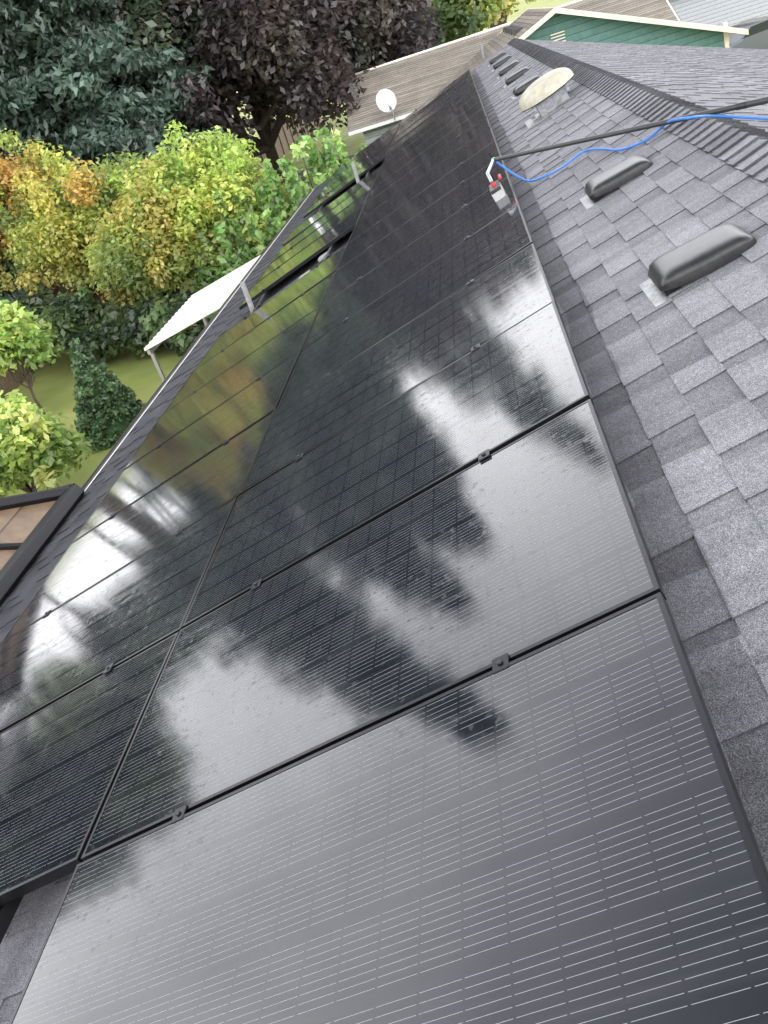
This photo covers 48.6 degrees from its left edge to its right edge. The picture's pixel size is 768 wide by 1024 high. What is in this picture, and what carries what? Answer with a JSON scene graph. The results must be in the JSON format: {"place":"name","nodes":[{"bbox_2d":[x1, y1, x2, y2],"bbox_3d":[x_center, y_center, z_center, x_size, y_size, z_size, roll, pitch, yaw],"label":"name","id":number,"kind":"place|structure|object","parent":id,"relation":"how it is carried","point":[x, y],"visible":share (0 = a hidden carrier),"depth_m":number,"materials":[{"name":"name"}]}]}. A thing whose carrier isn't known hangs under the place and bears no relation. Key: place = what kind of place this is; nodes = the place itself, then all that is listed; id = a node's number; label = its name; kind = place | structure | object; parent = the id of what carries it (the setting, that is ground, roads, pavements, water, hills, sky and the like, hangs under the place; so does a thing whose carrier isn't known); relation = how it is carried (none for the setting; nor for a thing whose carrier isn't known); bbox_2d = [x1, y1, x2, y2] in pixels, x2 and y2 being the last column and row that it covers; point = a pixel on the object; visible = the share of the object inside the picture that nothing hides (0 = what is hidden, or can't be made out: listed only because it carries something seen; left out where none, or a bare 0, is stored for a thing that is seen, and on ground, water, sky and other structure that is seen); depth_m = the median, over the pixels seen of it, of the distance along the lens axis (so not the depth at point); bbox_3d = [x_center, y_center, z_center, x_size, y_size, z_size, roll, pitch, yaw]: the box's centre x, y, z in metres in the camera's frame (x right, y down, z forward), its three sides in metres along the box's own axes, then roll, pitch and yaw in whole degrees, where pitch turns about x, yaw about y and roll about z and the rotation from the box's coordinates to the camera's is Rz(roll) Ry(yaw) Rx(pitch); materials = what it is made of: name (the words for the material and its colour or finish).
{"place":"outdoors","nodes":[
{"label":"outdoors","id":0,"kind":"place"},
{"bbox_2d":[0,483,83,605],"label":"gazebo hard top","id":1,"kind":"object","parent":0,"point":[31,523],"visible":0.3,"depth_m":6.93,"materials":[{"name":"black metal"}]},
{"bbox_2d":[0,0,574,497],"bbox_3d":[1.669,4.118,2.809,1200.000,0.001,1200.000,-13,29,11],"label":"lawn","id":2,"kind":"structure","parent":0,"point":[52,386],"depth_m":21.76,"materials":[{"name":"green plant"}]},
{"bbox_2d":[0,269,21,300],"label":"cedar trunk","id":3,"kind":"object","parent":2,"relation":"on","point":[6,296],"depth_m":30.25,"materials":[{"name":"plant"}]},
{"bbox_2d":[7,283,54,365],"bbox_3d":[-10.042,-5.077,23.875,2.582,2.184,2.941,-13,29,11],"label":"shrub","id":4,"kind":"object","parent":2,"relation":"on","point":[37,304],"visible":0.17,"depth_m":23.30,"materials":[{"name":"green plant"}]},
{"bbox_2d":[0,299,62,414],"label":"tree","id":5,"kind":"object","parent":2,"relation":"on","point":[21,335],"visible":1,"depth_m":18.39,"materials":[{"name":"green plant"}]},
{"bbox_2d":[0,389,90,496],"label":"shrub","id":6,"kind":"object","parent":2,"relation":"on","point":[35,445],"visible":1,"depth_m":13.42,"materials":[{"name":"green plant"}]},
{"bbox_2d":[36,285,106,354],"bbox_3d":[-8.314,-4.862,22.637,2.668,2.016,2.642,3,35,34],"label":"shrub","id":7,"kind":"object","parent":2,"relation":"on","point":[65,316],"visible":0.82,"depth_m":21.79,"materials":[{"name":"green plant"}]},
{"bbox_2d":[68,338,145,453],"bbox_3d":[-5.566,-2.404,16.650,1.570,2.150,1.639,-13,29,11],"label":"conical shrub","id":8,"kind":"object","parent":2,"relation":"on","point":[107,408],"visible":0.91,"depth_m":16.44,"materials":[{"name":"green plant"}]},
{"bbox_2d":[70,296,150,363],"bbox_3d":[-6.723,-4.827,22.144,2.635,1.525,2.390,-3,32,27],"label":"shrub","id":9,"kind":"object","parent":2,"relation":"on","point":[103,335],"visible":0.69,"depth_m":21.46,"materials":[{"name":"green plant"}]},
{"bbox_2d":[0,0,242,300],"bbox_3d":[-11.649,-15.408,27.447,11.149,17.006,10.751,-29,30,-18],"label":"foliage","id":10,"kind":"object","parent":2,"relation":"on","point":[22,83],"visible":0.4,"depth_m":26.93,"materials":[{"name":"green plant"}]},
{"bbox_2d":[115,289,198,359],"bbox_3d":[-5.548,-4.769,21.406,2.671,1.454,2.534,-13,29,11],"label":"shrub","id":11,"kind":"object","parent":2,"relation":"on","point":[155,318],"visible":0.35,"depth_m":20.98,"materials":[{"name":"green plant"}]},
{"bbox_2d":[0,114,321,397],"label":"fence","id":12,"kind":"object","parent":2,"relation":"on","point":[286,139],"visible":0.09,"depth_m":27.92,"materials":[{"name":"brown wood"}]},
{"bbox_2d":[77,0,279,100],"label":"foliage","id":13,"kind":"object","parent":2,"relation":"on","point":[145,6],"visible":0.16,"depth_m":30.02,"materials":[{"name":"green plant"}]},
{"bbox_2d":[164,302,218,356],"bbox_3d":[-4.300,-4.535,20.787,2.138,1.557,2.700,-32,31,-24],"label":"shrub","id":14,"kind":"object","parent":2,"relation":"on","point":[188,337],"visible":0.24,"depth_m":20.25,"materials":[{"name":"green plant"}]},
{"bbox_2d":[144,255,259,381],"bbox_3d":[-2.551,-3.338,15.921,2.612,2.515,3.250,-13,29,11],"label":"patio canopy","id":15,"kind":"object","parent":2,"relation":"on","point":[203,303],"visible":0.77,"depth_m":15.12,"materials":[{"name":"silver metal"}]},
{"bbox_2d":[109,154,354,347],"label":"mulch bed","id":16,"kind":"object","parent":2,"relation":"on","point":[301,173],"depth_m":46.55,"materials":[{"name":"soil"}]},
{"bbox_2d":[0,128,69,285],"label":"foliage","id":17,"kind":"object","parent":16,"relation":"on","point":[7,168],"visible":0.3,"depth_m":24.36,"materials":[{"name":"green plant"}]},
{"bbox_2d":[0,145,163,294],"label":"foliage","id":18,"kind":"object","parent":16,"relation":"on","point":[54,243],"visible":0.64,"depth_m":22.85,"materials":[{"name":"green plant"}]},
{"bbox_2d":[85,178,218,311],"bbox_3d":[-5.909,-6.491,22.011,3.909,3.980,3.880,-13,29,11],"label":"foliage","id":19,"kind":"object","parent":16,"relation":"on","point":[138,257],"visible":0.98,"depth_m":20.93,"materials":[{"name":"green plant"}]},
{"bbox_2d":[104,119,290,270],"bbox_3d":[-4.851,-7.989,23.010,5.399,4.943,5.149,-13,29,11],"label":"foliage","id":20,"kind":"object","parent":16,"relation":"on","point":[224,165],"visible":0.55,"depth_m":21.45,"materials":[{"name":"green plant"}]},
{"bbox_2d":[220,100,249,168],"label":"fir trunk","id":21,"kind":"object","parent":16,"relation":"on","point":[229,115],"depth_m":42.57,"materials":[{"name":"plant"}]},
{"bbox_2d":[406,0,535,48],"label":"tree","id":22,"kind":"object","parent":16,"relation":"on","point":[462,18],"visible":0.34,"depth_m":40.87,"materials":[{"name":"green plant"}]},
{"bbox_2d":[98,0,445,195],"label":"tree","id":23,"kind":"object","parent":2,"relation":"on","point":[310,58],"visible":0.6,"depth_m":30.87,"materials":[{"name":"plant"}]},
{"bbox_2d":[185,124,366,293],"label":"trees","id":24,"kind":"object","parent":2,"relation":"on","point":[277,206],"visible":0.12,"depth_m":21.29,"materials":[{"name":"green plant"}]},
{"bbox_2d":[488,9,507,28],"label":"tree trunk","id":25,"kind":"object","parent":2,"relation":"on","point":[492,25],"visible":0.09,"depth_m":52.22,"materials":[{"name":"brown plant"}]},
{"bbox_2d":[346,0,681,145],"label":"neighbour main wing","id":26,"kind":"structure","parent":2,"relation":"on","point":[371,135],"depth_m":31.22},
{"bbox_2d":[348,112,411,135],"bbox_3d":[4.349,-14.890,29.536,11.750,0.110,0.120,-13,29,11],"label":"gutter","id":27,"kind":"object","parent":26,"relation":"attached to","point":[376,125],"visible":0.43,"depth_m":30.42,"materials":[{"name":"white metal"}]},
{"bbox_2d":[501,7,748,47],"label":"house gable","id":28,"kind":"structure","parent":2,"relation":"on","point":[559,24],"depth_m":24.04,"materials":[{"name":"wood"}]},
{"bbox_2d":[669,0,767,26],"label":"metal roof","id":29,"kind":"structure","parent":2,"relation":"on","point":[720,12],"depth_m":44.28,"materials":[{"name":"grey metal"}]},
{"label":"house","id":30,"kind":"structure","parent":2,"relation":"on"},
{"bbox_2d":[81,188,314,491],"bbox_3d":[-2.548,-1.431,9.863,0.137,0.126,25.200,-13,29,11],"label":"rain gutter","id":31,"kind":"object","parent":30,"relation":"attached to","point":[101,465],"visible":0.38,"depth_m":10.23,"materials":[{"name":"grey metal"}]},
{"bbox_2d":[525,40,767,131],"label":"roof shingles","id":32,"kind":"object","parent":30,"relation":"on","point":[711,77],"visible":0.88,"depth_m":9.78,"materials":[{"name":"grey asphalt"}]},
{"bbox_2d":[240,162,359,313],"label":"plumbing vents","id":33,"kind":"object","parent":32,"relation":"on","point":[247,296],"visible":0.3,"depth_m":9.52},
{"bbox_2d":[298,252,326,279],"bbox_3d":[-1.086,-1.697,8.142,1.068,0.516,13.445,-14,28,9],"label":"array junction box","id":34,"kind":"object","parent":32,"relation":"on","point":[321,258],"visible":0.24,"depth_m":9.42,"materials":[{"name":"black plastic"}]},
{"bbox_2d":[494,96,767,160],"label":"water fed brush pole","id":35,"kind":"object","parent":32,"relation":"on","point":[747,104],"visible":0.99,"depth_m":5.13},
{"bbox_2d":[486,157,505,201],"bbox_3d":[0.774,-2.333,5.960,0.099,0.211,0.522,-13,29,11],"label":"water fed brush head","id":36,"kind":"object","parent":35,"relation":"attached to","point":[497,191],"visible":1,"depth_m":5.81},
{"bbox_2d":[495,115,767,181],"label":"blue hose","id":37,"kind":"object","parent":35,"relation":"attached to","point":[642,141],"visible":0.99,"depth_m":5.19,"materials":[{"name":"blue rubber"}]},
{"bbox_2d":[507,38,767,185],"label":"roof ridge cap","id":38,"kind":"object","parent":32,"relation":"on","point":[745,144],"visible":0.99,"depth_m":5.21,"materials":[{"name":"grey asphalt"}]},
{"bbox_2d":[0,44,767,1023],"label":"roof side shingles","id":39,"kind":"object","parent":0,"point":[676,382],"visible":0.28,"depth_m":2.90,"materials":[{"name":"grey asphalt"}]},
{"bbox_2d":[0,80,508,943],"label":"clamps","id":40,"kind":"object","parent":39,"relation":"on","point":[10,908],"visible":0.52,"depth_m":2.79,"materials":[{"name":"black metal"}]},
{"bbox_2d":[0,69,767,1023],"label":"solar panels","id":41,"kind":"object","parent":39,"relation":"on","point":[368,767],"visible":0.99,"depth_m":2.24,"materials":[{"name":"black glass"}]},
{"bbox_2d":[488,51,505,66],"bbox_3d":[2.280,-9.154,17.162,0.395,0.172,0.310,-13,29,11],"label":"roof vent","id":42,"kind":"object","parent":39,"relation":"on","point":[496,57],"visible":1,"depth_m":17.05,"materials":[{"name":"black"}]},
{"bbox_2d":[492,55,511,71],"bbox_3d":[2.168,-8.288,15.693,0.405,0.174,0.312,-13,29,11],"label":"roof vent","id":43,"kind":"object","parent":39,"relation":"on","point":[501,61],"visible":1,"depth_m":15.58,"materials":[{"name":"black"}]},
{"bbox_2d":[497,60,518,78],"bbox_3d":[2.039,-7.284,13.986,0.403,0.174,0.311,-13,29,11],"label":"roof vent","id":44,"kind":"object","parent":39,"relation":"on","point":[508,67],"visible":1,"depth_m":13.87,"materials":[{"name":"black"}]},
{"bbox_2d":[503,67,528,87],"bbox_3d":[1.915,-6.322,12.350,0.401,0.173,0.311,-13,29,11],"label":"roof vent","id":45,"kind":"object","parent":39,"relation":"on","point":[516,75],"visible":1,"depth_m":12.23,"materials":[{"name":"black"}]},
{"bbox_2d":[511,75,540,98],"bbox_3d":[1.792,-5.356,10.709,0.395,0.177,0.310,-15,28,7],"label":"roof vent","id":46,"kind":"object","parent":39,"relation":"on","point":[520,88],"visible":0.93,"depth_m":10.60,"materials":[{"name":"black"}]},
{"bbox_2d":[519,67,573,127],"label":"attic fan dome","id":47,"kind":"structure","parent":39,"relation":"on","point":[544,95],"depth_m":8.13,"materials":[{"name":"beige"}]},
{"bbox_2d":[579,155,652,209],"bbox_3d":[1.324,-1.902,4.872,0.397,0.172,0.310,-13,29,11],"label":"roof vent","id":48,"kind":"object","parent":39,"relation":"on","point":[616,176],"visible":1,"depth_m":4.78,"materials":[{"name":"black metal"}]},
{"bbox_2d":[639,223,756,306],"bbox_3d":[1.203,-0.965,3.280,0.398,0.172,0.311,-13,29,11],"label":"roof vent","id":49,"kind":"object","parent":39,"relation":"on","point":[699,256],"visible":1,"depth_m":3.20,"materials":[{"name":"black"}]},
{"bbox_2d":[346,0,691,131],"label":"roof","id":50,"kind":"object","parent":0,"point":[412,83],"visible":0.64,"depth_m":31.18,"materials":[{"name":"brown wood"}]},
{"bbox_2d":[376,89,395,119],"bbox_3d":[0.087,-14.315,29.957,0.622,1.077,0.672,-2,32,28],"label":"satellite dish","id":51,"kind":"object","parent":50,"relation":"on","point":[385,100],"visible":1,"depth_m":30.00,"materials":[{"name":"white metal"}]},
{"bbox_2d":[728,16,767,48],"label":"car","id":52,"kind":"object","parent":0,"point":[757,36],"visible":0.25,"depth_m":34.15,"materials":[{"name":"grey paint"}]}
]}

